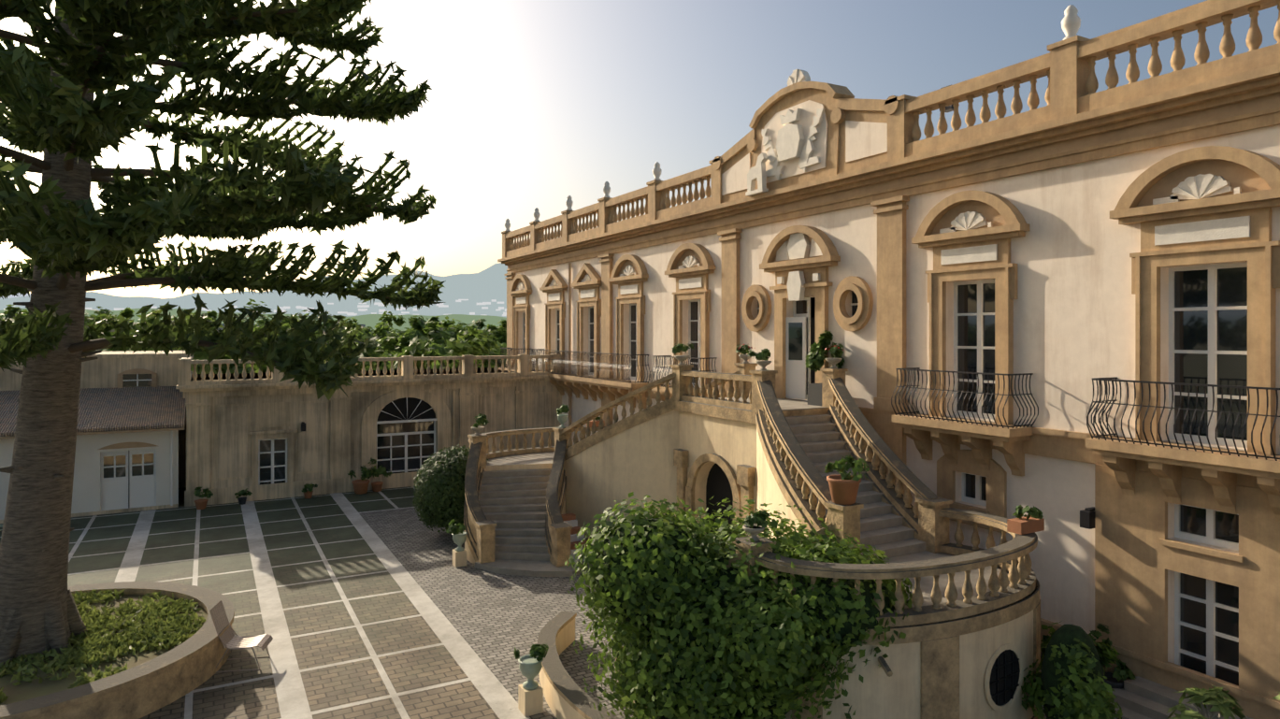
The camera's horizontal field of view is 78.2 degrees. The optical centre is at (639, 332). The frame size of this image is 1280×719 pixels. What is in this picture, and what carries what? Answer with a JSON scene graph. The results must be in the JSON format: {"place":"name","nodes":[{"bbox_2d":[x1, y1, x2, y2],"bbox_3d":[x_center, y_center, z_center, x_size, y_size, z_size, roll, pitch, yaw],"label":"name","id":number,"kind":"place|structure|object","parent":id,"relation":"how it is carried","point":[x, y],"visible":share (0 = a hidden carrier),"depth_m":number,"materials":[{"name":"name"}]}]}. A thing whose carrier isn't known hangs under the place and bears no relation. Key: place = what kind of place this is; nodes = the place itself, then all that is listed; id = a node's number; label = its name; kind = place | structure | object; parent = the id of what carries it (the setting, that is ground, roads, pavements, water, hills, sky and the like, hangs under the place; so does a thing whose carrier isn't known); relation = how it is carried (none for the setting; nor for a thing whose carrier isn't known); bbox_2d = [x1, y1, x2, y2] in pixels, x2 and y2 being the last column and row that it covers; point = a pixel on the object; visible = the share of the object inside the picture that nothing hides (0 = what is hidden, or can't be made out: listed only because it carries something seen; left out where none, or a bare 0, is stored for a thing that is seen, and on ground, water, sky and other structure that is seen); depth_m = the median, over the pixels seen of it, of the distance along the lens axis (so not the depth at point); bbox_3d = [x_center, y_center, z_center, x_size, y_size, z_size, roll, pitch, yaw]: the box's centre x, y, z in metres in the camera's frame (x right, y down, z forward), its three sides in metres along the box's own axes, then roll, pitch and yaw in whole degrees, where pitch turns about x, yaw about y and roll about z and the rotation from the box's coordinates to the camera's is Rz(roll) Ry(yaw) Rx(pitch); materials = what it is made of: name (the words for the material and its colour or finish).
{"place":"outdoors","nodes":[
{"label":"outdoors","id":0,"kind":"place"},
{"bbox_2d":[0,292,30,298],"bbox_3d":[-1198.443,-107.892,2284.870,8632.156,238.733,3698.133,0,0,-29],"label":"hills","id":1,"kind":"structure","parent":0,"point":[11,295],"depth_m":3454.53,"materials":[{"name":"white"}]},
{"bbox_2d":[178,487,186,506],"bbox_3d":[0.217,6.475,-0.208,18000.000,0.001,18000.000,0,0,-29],"label":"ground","id":2,"kind":"structure","parent":0,"point":[181,490],"depth_m":31.18,"materials":[{"name":"black"}]},
{"bbox_2d":[0,350,190,523],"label":"white wing","id":3,"kind":"structure","parent":2,"relation":"on","point":[132,409],"depth_m":28.92,"materials":[{"name":"white paint"}]},
{"bbox_2d":[0,298,506,373],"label":"orchard","id":4,"kind":"object","parent":2,"relation":"on","point":[385,340],"depth_m":60.14,"materials":[{"name":"green plant"}]},
{"bbox_2d":[175,353,561,506],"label":"back building","id":5,"kind":"structure","parent":2,"relation":"on","point":[243,430],"depth_m":31.85,"materials":[{"name":"beige"}]},
{"bbox_2d":[0,505,1046,718],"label":"courtyard cobbles","id":6,"kind":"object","parent":2,"relation":"on","point":[494,618],"depth_m":18.87,"materials":[{"name":"grey stone"}]},
{"bbox_2d":[0,485,530,718],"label":"paved courtyard","id":7,"kind":"structure","parent":6,"relation":"on","point":[326,592],"depth_m":18.73,"materials":[{"name":"grey stone"}]},
{"bbox_2d":[0,581,234,718],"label":"tree planter","id":8,"kind":"object","parent":7,"relation":"on","point":[147,683],"visible":0.48,"depth_m":13.62,"materials":[{"name":"beige stone"}]},
{"bbox_2d":[0,589,206,703],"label":"planter grass","id":9,"kind":"structure","parent":8,"relation":"in","point":[97,648],"depth_m":15.05,"materials":[{"name":"green plant"}]},
{"bbox_2d":[0,0,445,668],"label":"araucaria","id":10,"kind":"object","parent":9,"relation":"on","point":[42,114],"depth_m":14.29,"materials":[{"name":"green plant"}]},
{"bbox_2d":[209,600,273,672],"bbox_3d":[-7.747,5.879,15.334,0.960,1.192,0.620,0,0,-9],"label":"chair","id":11,"kind":"object","parent":7,"relation":"on","point":[234,641],"visible":0.96,"depth_m":15.29,"materials":[{"name":"beige"}]},
{"bbox_2d":[0,389,1095,530],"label":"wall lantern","id":12,"kind":"object","parent":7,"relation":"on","point":[1087,518],"visible":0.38,"depth_m":28.96,"materials":[{"name":"white"}]},
{"bbox_2d":[194,354,1126,717],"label":"plant pots","id":13,"kind":"object","parent":7,"relation":"on","point":[531,689],"visible":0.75,"depth_m":13.88,"materials":[{"name":"ceramic"}]},
{"bbox_2d":[194,330,1136,681],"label":"potted plants","id":14,"kind":"object","parent":13,"relation":"in","point":[815,356],"visible":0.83,"depth_m":18.58,"materials":[{"name":"green plant"}]},
{"bbox_2d":[412,444,488,532],"bbox_3d":[-5.853,4.932,25.106,2.709,2.633,2.737,0,0,-29],"label":"topiary bush","id":15,"kind":"object","parent":6,"relation":"on","point":[422,499],"depth_m":24.14,"materials":[{"name":"green plant"}]},
{"bbox_2d":[537,611,619,718],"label":"curved wall","id":16,"kind":"structure","parent":6,"relation":"on","point":[566,696],"depth_m":13.56,"materials":[{"name":"beige stone"}]},
{"bbox_2d":[463,362,1040,718],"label":"staircase","id":17,"kind":"structure","parent":6,"relation":"on","point":[968,646],"depth_m":16.82,"materials":[{"name":"beige stone"}]},
{"bbox_2d":[564,491,914,718],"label":"climbing shrub","id":18,"kind":"object","parent":2,"relation":"on","point":[799,660],"depth_m":11.39,"materials":[{"name":"green plant"}]},
{"bbox_2d":[497,62,1279,718],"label":"facade","id":19,"kind":"structure","parent":2,"relation":"on","point":[1062,323],"depth_m":15.16,"materials":[{"name":"paint"}]},
{"bbox_2d":[501,0,1279,258],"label":"roof balustrade","id":20,"kind":"object","parent":19,"relation":"on","point":[805,129],"visible":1,"depth_m":18.31,"materials":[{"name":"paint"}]},
{"bbox_2d":[0,308,506,332],"bbox_3d":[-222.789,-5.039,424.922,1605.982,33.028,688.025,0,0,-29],"label":"hills","id":21,"kind":"structure","parent":0,"point":[370,320],"depth_m":777.62,"materials":[{"name":"green"}]},
{"bbox_2d":[0,262,507,317],"bbox_3d":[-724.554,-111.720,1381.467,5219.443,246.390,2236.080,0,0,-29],"label":"hills","id":22,"kind":"structure","parent":0,"point":[488,284],"depth_m":2481.29,"materials":[{"name":"grey"}]},
{"bbox_2d":[85,299,506,316],"bbox_3d":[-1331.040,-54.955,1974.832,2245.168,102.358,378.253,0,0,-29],"label":"town","id":23,"kind":"object","parent":22,"relation":"on","point":[439,305],"visible":0.23,"depth_m":2430.03,"materials":[{"name":"white"}]},
{"bbox_2d":[217,323,365,339],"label":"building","id":24,"kind":"structure","parent":0,"point":[222,324],"depth_m":371.07,"materials":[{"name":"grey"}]},
{"bbox_2d":[0,0,1279,298],"label":"sky","id":25,"kind":"structure","parent":0,"point":[534,104],"materials":[{"name":"white"}]},
{"bbox_2d":[1021,620,1122,718],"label":"bush","id":26,"kind":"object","parent":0,"point":[1094,698],"depth_m":11.67,"materials":[{"name":"green plant"}]},
{"bbox_2d":[1164,684,1279,718],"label":"shrub","id":27,"kind":"object","parent":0,"point":[1217,700],"depth_m":10.18,"materials":[{"name":"green plant"}]}
]}

